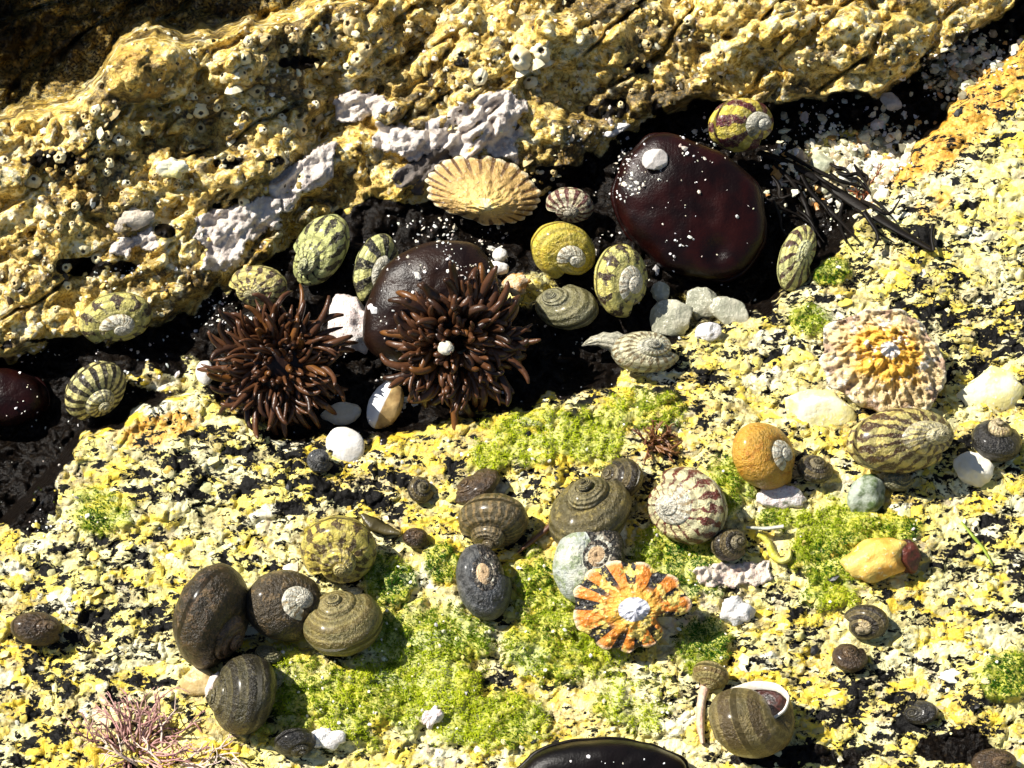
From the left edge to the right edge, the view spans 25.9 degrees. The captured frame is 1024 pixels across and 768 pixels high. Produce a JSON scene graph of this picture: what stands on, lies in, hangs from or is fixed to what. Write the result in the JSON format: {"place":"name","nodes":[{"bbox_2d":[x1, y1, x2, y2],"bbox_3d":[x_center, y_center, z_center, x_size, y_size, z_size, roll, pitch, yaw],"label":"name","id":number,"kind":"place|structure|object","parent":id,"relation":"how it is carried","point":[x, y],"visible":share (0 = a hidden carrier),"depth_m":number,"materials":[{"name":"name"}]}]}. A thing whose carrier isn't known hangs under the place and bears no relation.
{"place":"outdoors","nodes":[
{"label":"outdoors","id":0,"kind":"place"},
{"bbox_2d":[1,31,1011,763],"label":"shell sand","id":1,"kind":"structure","parent":0,"point":[417,277],"depth_m":0.61,"materials":[{"name":"sand"}]},
{"bbox_2d":[0,0,1023,767],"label":"ground","id":2,"kind":"structure","parent":0,"point":[54,54],"depth_m":0.60,"materials":[{"name":"stone"}]},
{"bbox_2d":[0,367,50,426],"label":"sea anemone","id":3,"kind":"object","parent":2,"relation":"on","point":[14,384],"visible":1,"depth_m":0.61},
{"bbox_2d":[26,174,41,187],"bbox_3d":[-0.130,-0.056,0.604,0.005,0.002,0.004,23,62,-6],"label":"barnacle","id":4,"kind":"object","parent":2,"relation":"on","point":[34,181],"visible":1,"depth_m":0.60},
{"bbox_2d":[10,612,61,645],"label":"sea snail","id":5,"kind":"object","parent":2,"relation":"on","point":[37,628],"visible":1,"depth_m":0.56},
{"bbox_2d":[65,361,125,420],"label":"sea snail","id":6,"kind":"object","parent":2,"relation":"on","point":[95,389],"visible":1,"depth_m":0.59},
{"bbox_2d":[79,292,152,343],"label":"sea snail","id":7,"kind":"object","parent":2,"relation":"on","point":[121,316],"visible":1,"depth_m":0.60},
{"bbox_2d":[106,207,154,232],"bbox_3d":[-0.104,-0.045,0.608,0.014,0.004,0.007,0,65,0],"label":"stone","id":8,"kind":"object","parent":2,"relation":"on","point":[134,218],"visible":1,"depth_m":0.61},
{"bbox_2d":[109,226,158,256],"bbox_3d":[-0.104,-0.039,0.611,0.015,0.008,0.010,-18,66,-8],"label":"coralline crust","id":9,"kind":"object","parent":2,"relation":"on","point":[145,239],"visible":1,"depth_m":0.61},
{"bbox_2d":[65,686,211,767],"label":"coralline weed","id":10,"kind":"object","parent":2,"relation":"on","point":[128,720],"visible":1,"depth_m":0.56,"materials":[{"name":"plant"}]},
{"bbox_2d":[156,157,188,178],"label":"stone","id":11,"kind":"object","parent":2,"relation":"on","point":[171,167],"visible":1,"depth_m":0.61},
{"bbox_2d":[99,696,247,767],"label":"coralline weed","id":12,"kind":"object","parent":2,"relation":"on","point":[149,750],"visible":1,"depth_m":0.56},
{"bbox_2d":[178,666,213,695],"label":"pebble","id":13,"kind":"object","parent":2,"relation":"on","point":[193,681],"visible":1,"depth_m":0.56,"materials":[{"name":"beige stone"}]},
{"bbox_2d":[193,103,208,118],"bbox_3d":[-0.086,-0.075,0.614,0.005,0.005,0.002,-4,32,-15],"label":"barnacle","id":14,"kind":"object","parent":2,"relation":"on","point":[200,111],"visible":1,"depth_m":0.61},
{"bbox_2d":[196,361,213,384],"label":"pebble","id":15,"kind":"object","parent":2,"relation":"on","point":[203,378],"visible":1,"depth_m":0.60,"materials":[{"name":"white stone"}]},
{"bbox_2d":[172,563,248,668],"bbox_3d":[-0.076,0.059,0.563,0.019,0.025,0.025,0,65,0],"label":"sea snail","id":16,"kind":"object","parent":2,"relation":"on","point":[210,622],"visible":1,"depth_m":0.56},
{"bbox_2d":[205,671,219,696],"bbox_3d":[-0.076,0.077,0.564,0.004,0.005,0.007,0,65,0],"label":"shell splinter","id":17,"kind":"object","parent":2,"relation":"on","point":[211,680],"visible":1,"depth_m":0.56,"materials":[{"name":"white stone"}]},
{"bbox_2d":[192,196,282,271],"bbox_3d":[-0.076,-0.041,0.619,0.026,0.014,0.025,0,65,0],"label":"coralline crust","id":18,"kind":"object","parent":2,"relation":"on","point":[255,219],"visible":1,"depth_m":0.62},
{"bbox_2d":[206,654,276,734],"bbox_3d":[-0.068,0.078,0.558,0.018,0.019,0.021,0,65,0],"label":"sea snail","id":19,"kind":"object","parent":2,"relation":"on","point":[240,697],"visible":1,"depth_m":0.55},
{"bbox_2d":[248,84,263,99],"bbox_3d":[-0.071,-0.082,0.620,0.005,0.002,0.005,-19,106,-20],"label":"barnacle","id":20,"kind":"object","parent":2,"relation":"on","point":[256,91],"visible":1,"depth_m":0.62},
{"bbox_2d":[229,265,286,305],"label":"sea snail","id":21,"kind":"object","parent":2,"relation":"on","point":[246,282],"visible":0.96,"depth_m":0.60,"materials":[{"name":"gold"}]},
{"bbox_2d":[255,645,281,663],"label":"sea snail","id":22,"kind":"object","parent":2,"relation":"on","point":[271,655],"visible":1,"depth_m":0.56},
{"bbox_2d":[197,284,357,438],"bbox_3d":[-0.061,-0.005,0.594,0.042,0.032,0.034,-25,67,-11],"label":"sea anemone","id":23,"kind":"object","parent":2,"relation":"on","point":[277,370],"visible":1,"depth_m":0.59},
{"bbox_2d":[246,570,321,641],"bbox_3d":[-0.058,0.057,0.568,0.019,0.018,0.018,0,65,0],"label":"sea snail","id":24,"kind":"object","parent":2,"relation":"on","point":[280,604],"visible":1,"depth_m":0.56},
{"bbox_2d":[274,728,315,756],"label":"sea snail","id":25,"kind":"object","parent":2,"relation":"on","point":[292,742],"visible":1,"depth_m":0.55},
{"bbox_2d":[263,141,337,212],"bbox_3d":[-0.058,-0.059,0.625,0.012,0.011,0.030,36,70,15],"label":"coralline crust","id":26,"kind":"object","parent":2,"relation":"on","point":[316,166],"visible":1,"depth_m":0.62},
{"bbox_2d":[295,120,306,136],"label":"barnacle","id":27,"kind":"object","parent":2,"relation":"on","point":[302,128],"visible":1,"depth_m":0.62},
{"bbox_2d":[306,449,333,472],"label":"sea snail","id":28,"kind":"object","parent":2,"relation":"on","point":[317,460],"visible":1,"depth_m":0.59,"materials":[{"name":"stone"}]},
{"bbox_2d":[293,214,349,285],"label":"sea snail","id":29,"kind":"object","parent":2,"relation":"on","point":[321,245],"visible":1,"depth_m":0.61},
{"bbox_2d":[312,727,345,750],"bbox_3d":[-0.047,0.089,0.556,0.010,0.003,0.006,0,65,0],"label":"shell fragment","id":30,"kind":"object","parent":2,"relation":"on","point":[327,738],"visible":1,"depth_m":0.56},
{"bbox_2d":[300,515,376,582],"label":"sea snail","id":31,"kind":"object","parent":2,"relation":"on","point":[338,548],"visible":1,"depth_m":0.57},
{"bbox_2d":[320,402,360,424],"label":"pebble","id":32,"kind":"object","parent":2,"relation":"on","point":[348,413],"visible":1,"depth_m":0.60,"materials":[{"name":"grey stone"}]},
{"bbox_2d":[303,590,382,656],"bbox_3d":[-0.043,0.061,0.566,0.020,0.015,0.018,0,65,0],"label":"sea snail","id":33,"kind":"object","parent":2,"relation":"on","point":[340,623],"visible":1,"depth_m":0.56},
{"bbox_2d":[326,427,364,461],"bbox_3d":[-0.044,0.016,0.593,0.010,0.005,0.009,0,65,0],"label":"shell disc","id":34,"kind":"object","parent":2,"relation":"on","point":[345,444],"visible":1,"depth_m":0.59,"materials":[{"name":"white stone"}]},
{"bbox_2d":[327,294,367,353],"bbox_3d":[-0.043,-0.017,0.611,0.014,0.010,0.016,0,65,0],"label":"stone","id":35,"kind":"object","parent":2,"relation":"on","point":[351,309],"visible":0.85,"depth_m":0.61,"materials":[{"name":"stone"}]},
{"bbox_2d":[343,16,358,36],"bbox_3d":[-0.045,-0.100,0.620,0.005,0.002,0.006,3,82,21],"label":"barnacle","id":36,"kind":"object","parent":2,"relation":"on","point":[349,22],"visible":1,"depth_m":0.62},
{"bbox_2d":[350,53,364,66],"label":"barnacle","id":37,"kind":"object","parent":2,"relation":"on","point":[357,59],"visible":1,"depth_m":0.62},
{"bbox_2d":[332,89,393,122],"bbox_3d":[-0.043,-0.079,0.632,0.022,0.014,0.012,6,65,3],"label":"coralline crust","id":38,"kind":"object","parent":2,"relation":"on","point":[354,106],"visible":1,"depth_m":0.63},
{"bbox_2d":[357,41,372,56],"bbox_3d":[-0.041,-0.094,0.621,0.005,0.002,0.005,33,68,-24],"label":"barnacle","id":39,"kind":"object","parent":2,"relation":"on","point":[365,49],"visible":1,"depth_m":0.62},
{"bbox_2d":[353,233,398,303],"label":"sea snail","id":40,"kind":"object","parent":2,"relation":"on","point":[377,253],"visible":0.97,"depth_m":0.61},
{"bbox_2d":[360,513,400,535],"bbox_3d":[-0.035,0.037,0.582,0.011,0.001,0.006,0,65,0],"label":"seaweed scrap","id":41,"kind":"object","parent":2,"relation":"on","point":[375,524],"visible":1,"depth_m":0.58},
{"bbox_2d":[367,381,403,428],"bbox_3d":[-0.034,0.006,0.600,0.010,0.008,0.012,0,65,0],"label":"pebble","id":42,"kind":"object","parent":2,"relation":"on","point":[384,406],"visible":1,"depth_m":0.60,"materials":[{"name":"white stone"}]},
{"bbox_2d":[402,528,428,547],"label":"sea snail","id":43,"kind":"object","parent":2,"relation":"on","point":[414,537],"visible":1,"depth_m":0.58},
{"bbox_2d":[391,147,450,195],"bbox_3d":[-0.027,-0.062,0.629,0.012,0.012,0.019,36,70,15],"label":"coralline crust","id":44,"kind":"object","parent":2,"relation":"on","point":[413,172],"visible":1,"depth_m":0.63},
{"bbox_2d":[408,477,433,502],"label":"sea snail","id":45,"kind":"object","parent":2,"relation":"on","point":[419,490],"visible":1,"depth_m":0.58},
{"bbox_2d":[372,90,527,164],"bbox_3d":[-0.018,-0.073,0.628,0.046,0.019,0.022,0,65,0],"label":"coralline crust","id":46,"kind":"object","parent":2,"relation":"on","point":[504,116],"visible":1,"depth_m":0.62},
{"bbox_2d":[362,240,540,430],"bbox_3d":[-0.018,-0.016,0.591,0.043,0.034,0.050,-22,67,-10],"label":"sea anemone","id":47,"kind":"object","parent":2,"relation":"on","point":[471,317],"visible":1,"depth_m":0.59},
{"bbox_2d":[438,341,453,354],"bbox_3d":[-0.017,-0.009,0.584,0.004,0.003,0.004,0,65,0],"label":"shell bead","id":48,"kind":"object","parent":47,"relation":"on","point":[445,347],"visible":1,"depth_m":0.58,"materials":[{"name":"beige stone"}]},
{"bbox_2d":[455,468,499,504],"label":"sea snail","id":49,"kind":"object","parent":2,"relation":"on","point":[481,481],"visible":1,"depth_m":0.58},
{"bbox_2d":[472,68,487,84],"bbox_3d":[-0.009,-0.086,0.623,0.004,0.006,0.002,19,29,-12],"label":"barnacle","id":50,"kind":"object","parent":2,"relation":"on","point":[479,76],"visible":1,"depth_m":0.62},
{"bbox_2d":[425,155,541,225],"bbox_3d":[-0.008,-0.054,0.624,0.033,0.010,0.019,0,65,0],"label":"limpet","id":51,"kind":"object","parent":2,"relation":"on","point":[485,190],"visible":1,"depth_m":0.62},
{"bbox_2d":[456,543,511,620],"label":"sea snail","id":52,"kind":"object","parent":2,"relation":"on","point":[484,584],"visible":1,"depth_m":0.57,"materials":[{"name":"stone"}]},
{"bbox_2d":[458,493,528,549],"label":"sea snail","id":53,"kind":"object","parent":2,"relation":"on","point":[492,521],"visible":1,"depth_m":0.57},
{"bbox_2d":[492,247,507,261],"bbox_3d":[-0.003,-0.036,0.621,0.004,0.004,0.004,0,65,0],"label":"shell bead","id":54,"kind":"object","parent":2,"relation":"on","point":[499,254],"visible":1,"depth_m":0.62,"materials":[{"name":"white stone"}]},
{"bbox_2d":[492,261,508,274],"bbox_3d":[-0.004,-0.032,0.618,0.006,0.003,0.004,0,65,0],"label":"shell bead","id":55,"kind":"object","parent":2,"relation":"on","point":[503,268],"visible":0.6,"depth_m":0.62,"materials":[{"name":"white stone"}]},
{"bbox_2d":[1,0,1008,340],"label":"crust crumbs","id":56,"kind":"object","parent":2,"relation":"on","point":[635,18],"visible":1,"depth_m":0.62,"materials":[{"name":"stone"}]},
{"bbox_2d":[0,65,1022,767],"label":"granite chips","id":57,"kind":"object","parent":2,"relation":"on","point":[744,659],"visible":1,"depth_m":0.58,"materials":[{"name":"stone"}]},
{"bbox_2d":[502,273,530,295],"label":"stone","id":58,"kind":"object","parent":2,"relation":"on","point":[519,282],"visible":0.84,"depth_m":0.61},
{"bbox_2d":[509,44,530,70],"bbox_3d":[0.002,-0.091,0.622,0.006,0.004,0.008,-21,93,25],"label":"barnacle","id":59,"kind":"object","parent":2,"relation":"on","point":[520,57],"visible":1,"depth_m":0.62},
{"bbox_2d":[523,76,537,88],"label":"barnacle","id":60,"kind":"object","parent":2,"relation":"on","point":[529,82],"visible":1,"depth_m":0.63},
{"bbox_2d":[38,256,1023,756],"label":"green algae","id":61,"kind":"object","parent":2,"relation":"on","point":[550,620],"visible":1,"depth_m":0.57,"materials":[{"name":"plant"}]},
{"bbox_2d":[421,705,443,729],"bbox_3d":[-0.020,0.084,0.559,0.006,0.003,0.006,0,65,0],"label":"shell flake","id":62,"kind":"object","parent":61,"relation":"on","point":[432,716],"visible":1,"depth_m":0.56,"materials":[{"name":"white stone"}]},
{"bbox_2d":[517,523,548,553],"bbox_3d":[0.007,0.039,0.580,0.012,0.004,0.011,0,65,0],"label":"weed twig","id":63,"kind":"object","parent":2,"relation":"on","point":[538,535],"visible":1,"depth_m":0.58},
{"bbox_2d":[529,42,550,62],"bbox_3d":[0.008,-0.093,0.625,0.007,0.003,0.007,31,80,-9],"label":"barnacle","id":64,"kind":"object","parent":2,"relation":"on","point":[539,51],"visible":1,"depth_m":0.62},
{"bbox_2d":[74,265,1005,743],"bbox_3d":[0.010,0.052,0.574,0.220,0.006,0.131,-17,66,-8],"label":"turf grit","id":65,"kind":"object","parent":2,"relation":"on","point":[384,659],"visible":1,"depth_m":0.57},
{"bbox_2d":[531,221,595,278],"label":"sea snail","id":66,"kind":"object","parent":2,"relation":"on","point":[559,249],"visible":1,"depth_m":0.61},
{"bbox_2d":[535,284,598,329],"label":"sea snail","id":67,"kind":"object","parent":2,"relation":"on","point":[569,307],"visible":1,"depth_m":0.61},
{"bbox_2d":[546,187,593,222],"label":"sea snail","id":68,"kind":"object","parent":2,"relation":"on","point":[571,204],"visible":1,"depth_m":0.62},
{"bbox_2d":[552,530,624,602],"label":"sea snail","id":69,"kind":"object","parent":2,"relation":"on","point":[578,556],"visible":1,"depth_m":0.57},
{"bbox_2d":[549,476,631,543],"bbox_3d":[0.020,0.034,0.577,0.022,0.019,0.021,0,65,0],"label":"sea snail","id":70,"kind":"object","parent":2,"relation":"on","point":[591,504],"visible":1,"depth_m":0.57},
{"bbox_2d":[517,736,689,767],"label":"sea anemone","id":71,"kind":"object","parent":2,"relation":"on","point":[613,752],"visible":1,"depth_m":0.55},
{"bbox_2d":[582,331,628,352],"bbox_3d":[0.026,-0.010,0.608,0.014,0.008,0.008,0,65,0],"label":"whelk shell","id":72,"kind":"object","parent":2,"relation":"on","point":[604,340],"visible":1,"depth_m":0.61},
{"bbox_2d":[603,123,629,137],"bbox_3d":[0.029,-0.072,0.632,0.009,0.003,0.004,0,65,0],"label":"shell chip","id":73,"kind":"object","parent":2,"relation":"on","point":[619,128],"visible":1,"depth_m":0.63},
{"bbox_2d":[594,244,647,317],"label":"sea snail","id":74,"kind":"object","parent":2,"relation":"on","point":[620,279],"visible":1,"depth_m":0.60},
{"bbox_2d":[600,458,643,495],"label":"sea snail","id":75,"kind":"object","parent":2,"relation":"on","point":[627,473],"visible":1,"depth_m":0.58},
{"bbox_2d":[573,560,691,652],"bbox_3d":[0.031,0.057,0.563,0.030,0.012,0.021,0,65,0],"label":"limpet","id":76,"kind":"object","parent":2,"relation":"on","point":[622,606],"visible":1,"depth_m":0.56},
{"bbox_2d":[611,331,678,372],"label":"sea snail","id":77,"kind":"object","parent":2,"relation":"on","point":[643,352],"visible":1,"depth_m":0.59},
{"bbox_2d":[631,418,682,464],"bbox_3d":[0.039,0.015,0.589,0.013,0.009,0.012,-14,66,-7],"label":"red weed","id":78,"kind":"object","parent":2,"relation":"on","point":[659,446],"visible":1,"depth_m":0.59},
{"bbox_2d":[650,281,669,301],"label":"pebble","id":79,"kind":"object","parent":2,"relation":"on","point":[660,291],"visible":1,"depth_m":0.61,"materials":[{"name":"grey stone"}]},
{"bbox_2d":[649,299,692,336],"bbox_3d":[0.044,-0.018,0.612,0.012,0.006,0.010,0,65,0],"label":"pebble","id":80,"kind":"object","parent":2,"relation":"on","point":[670,317],"visible":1,"depth_m":0.61,"materials":[{"name":"grey stone"}]},
{"bbox_2d":[648,467,727,544],"bbox_3d":[0.046,0.031,0.577,0.020,0.016,0.021,0,65,0],"label":"sea snail","id":81,"kind":"object","parent":2,"relation":"on","point":[688,505],"visible":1,"depth_m":0.57},
{"bbox_2d":[610,132,767,283],"bbox_3d":[0.050,-0.049,0.619,0.046,0.027,0.037,22,67,10],"label":"sea anemone","id":82,"kind":"object","parent":2,"relation":"on","point":[729,188],"visible":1,"depth_m":0.61},
{"bbox_2d":[642,149,667,169],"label":"pebble","id":83,"kind":"object","parent":82,"relation":"on","point":[654,159],"visible":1,"depth_m":0.61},
{"bbox_2d":[686,287,716,320],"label":"pebble","id":84,"kind":"object","parent":2,"relation":"on","point":[699,300],"visible":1,"depth_m":0.61,"materials":[{"name":"grey stone"}]},
{"bbox_2d":[696,685,709,743],"bbox_3d":[0.048,0.083,0.560,0.004,0.004,0.016,0,65,0],"label":"worm tube","id":85,"kind":"object","parent":2,"relation":"on","point":[703,692],"visible":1,"depth_m":0.56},
{"bbox_2d":[695,322,721,340],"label":"pebble","id":86,"kind":"object","parent":2,"relation":"on","point":[709,331],"visible":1,"depth_m":0.60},
{"bbox_2d":[692,660,728,689],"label":"sea snail","id":87,"kind":"object","parent":2,"relation":"on","point":[708,674],"visible":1,"depth_m":0.56},
{"bbox_2d":[711,528,746,560],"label":"sea snail","id":88,"kind":"object","parent":2,"relation":"on","point":[728,544],"visible":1,"depth_m":0.57},
{"bbox_2d":[709,296,748,324],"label":"pebble","id":89,"kind":"object","parent":2,"relation":"on","point":[725,310],"visible":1,"depth_m":0.61,"materials":[{"name":"grey stone"}]},
{"bbox_2d":[689,560,772,588],"bbox_3d":[0.056,0.049,0.575,0.023,0.007,0.010,0,65,0],"label":"coralline crust","id":90,"kind":"object","parent":2,"relation":"on","point":[733,575],"visible":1,"depth_m":0.57},
{"bbox_2d":[720,595,755,626],"bbox_3d":[0.058,0.059,0.572,0.010,0.006,0.008,0,65,0],"label":"shell lump","id":91,"kind":"object","parent":2,"relation":"on","point":[736,610],"visible":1,"depth_m":0.57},
{"bbox_2d":[708,98,773,152],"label":"sea snail","id":92,"kind":"object","parent":2,"relation":"on","point":[738,125],"visible":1,"depth_m":0.62},
{"bbox_2d":[708,681,794,758],"bbox_3d":[0.060,0.083,0.552,0.022,0.021,0.021,0,65,0],"label":"sea snail","id":93,"kind":"object","parent":2,"relation":"on","point":[754,719],"visible":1,"depth_m":0.54},
{"bbox_2d":[732,422,794,489],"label":"sea snail","id":94,"kind":"object","parent":2,"relation":"on","point":[763,455],"visible":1,"depth_m":0.58},
{"bbox_2d":[746,524,783,529],"bbox_3d":[0.066,0.037,0.579,0.010,0.003,0.002,0,65,0],"label":"stick","id":95,"kind":"object","parent":2,"relation":"on","point":[775,527],"visible":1,"depth_m":0.58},
{"bbox_2d":[757,533,791,563],"bbox_3d":[0.068,0.043,0.578,0.009,0.003,0.009,0,65,0],"label":"egg ribbon","id":96,"kind":"object","parent":2,"relation":"on","point":[772,552],"visible":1,"depth_m":0.58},
{"bbox_2d":[756,485,806,508],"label":"stone","id":97,"kind":"object","parent":2,"relation":"on","point":[784,497],"visible":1,"depth_m":0.58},
{"bbox_2d":[777,225,815,291],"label":"sea snail","id":98,"kind":"object","parent":2,"relation":"on","point":[796,254],"visible":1,"depth_m":0.61},
{"bbox_2d":[797,455,832,482],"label":"sea snail","id":99,"kind":"object","parent":2,"relation":"on","point":[814,469],"visible":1,"depth_m":0.58},
{"bbox_2d":[784,389,856,428],"bbox_3d":[0.083,0.007,0.596,0.020,0.007,0.011,0,65,0],"label":"stone","id":100,"kind":"object","parent":2,"relation":"on","point":[826,408],"visible":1,"depth_m":0.59,"materials":[{"name":"stone"}]},
{"bbox_2d":[809,153,833,174],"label":"stone","id":101,"kind":"object","parent":2,"relation":"on","point":[820,161],"visible":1,"depth_m":0.64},
{"bbox_2d":[756,149,935,263],"bbox_3d":[0.094,-0.051,0.626,0.047,0.014,0.042,0,65,0],"label":"seaweed","id":102,"kind":"object","parent":2,"relation":"on","point":[845,197],"visible":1,"depth_m":0.63,"materials":[{"name":"plant"}]},
{"bbox_2d":[832,643,867,672],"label":"sea snail","id":103,"kind":"object","parent":2,"relation":"on","point":[848,657],"visible":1,"depth_m":0.56},
{"bbox_2d":[847,473,884,511],"bbox_3d":[0.093,0.029,0.583,0.010,0.009,0.011,0,65,0],"label":"stone","id":104,"kind":"object","parent":2,"relation":"on","point":[866,492],"visible":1,"depth_m":0.58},
{"bbox_2d":[844,604,888,639],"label":"sea snail","id":105,"kind":"object","parent":2,"relation":"on","point":[868,622],"visible":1,"depth_m":0.57},
{"bbox_2d":[840,537,906,582],"bbox_3d":[0.094,0.045,0.574,0.018,0.011,0.012,0,65,0],"label":"stone","id":106,"kind":"object","parent":2,"relation":"on","point":[872,560],"visible":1,"depth_m":0.57,"materials":[{"name":"stone"}]},
{"bbox_2d":[818,308,946,411],"bbox_3d":[0.099,-0.006,0.593,0.034,0.016,0.027,0,65,0],"label":"limpet","id":107,"kind":"object","parent":2,"relation":"on","point":[877,360],"visible":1,"depth_m":0.59},
{"bbox_2d":[754,19,1023,235],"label":"pale rubble","id":108,"kind":"object","parent":2,"relation":"on","point":[961,61],"visible":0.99,"depth_m":0.64,"materials":[{"name":"stone"}]},
{"bbox_2d":[880,92,901,110],"bbox_3d":[0.110,-0.082,0.642,0.006,0.003,0.005,0,65,0],"label":"shell piece","id":109,"kind":"object","parent":2,"relation":"on","point":[890,101],"visible":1,"depth_m":0.64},
{"bbox_2d":[882,473,911,490],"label":"sea snail","id":110,"kind":"object","parent":2,"relation":"on","point":[896,482],"visible":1,"depth_m":0.58},
{"bbox_2d":[846,408,953,473],"bbox_3d":[0.102,0.015,0.583,0.029,0.020,0.018,0,65,0],"label":"sea snail","id":111,"kind":"object","parent":2,"relation":"on","point":[900,440],"visible":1,"depth_m":0.57},
{"bbox_2d":[901,539,920,573],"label":"stone","id":112,"kind":"object","parent":2,"relation":"on","point":[910,557],"visible":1,"depth_m":0.57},
{"bbox_2d":[903,700,938,724],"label":"sea snail","id":113,"kind":"object","parent":2,"relation":"on","point":[920,712],"visible":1,"depth_m":0.56},
{"bbox_2d":[953,451,993,486],"bbox_3d":[0.122,0.023,0.587,0.011,0.006,0.009,0,65,0],"label":"pebble","id":114,"kind":"object","parent":2,"relation":"on","point":[974,469],"visible":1,"depth_m":0.58,"materials":[{"name":"beige stone"}]},
{"bbox_2d":[961,521,992,565],"bbox_3d":[0.121,0.042,0.580,0.008,0.001,0.012,0,65,0],"label":"green weed","id":115,"kind":"object","parent":2,"relation":"on","point":[974,537],"visible":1,"depth_m":0.58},
{"bbox_2d":[956,365,1023,412],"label":"stone","id":116,"kind":"object","parent":2,"relation":"on","point":[991,386],"visible":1,"depth_m":0.60,"materials":[{"name":"stone"}]},
{"bbox_2d":[970,748,1019,767],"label":"sea snail","id":117,"kind":"object","parent":2,"relation":"on","point":[993,758],"visible":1,"depth_m":0.55},
{"bbox_2d":[971,418,1021,461],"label":"sea snail","id":118,"kind":"object","parent":2,"relation":"on","point":[997,440],"visible":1,"depth_m":0.58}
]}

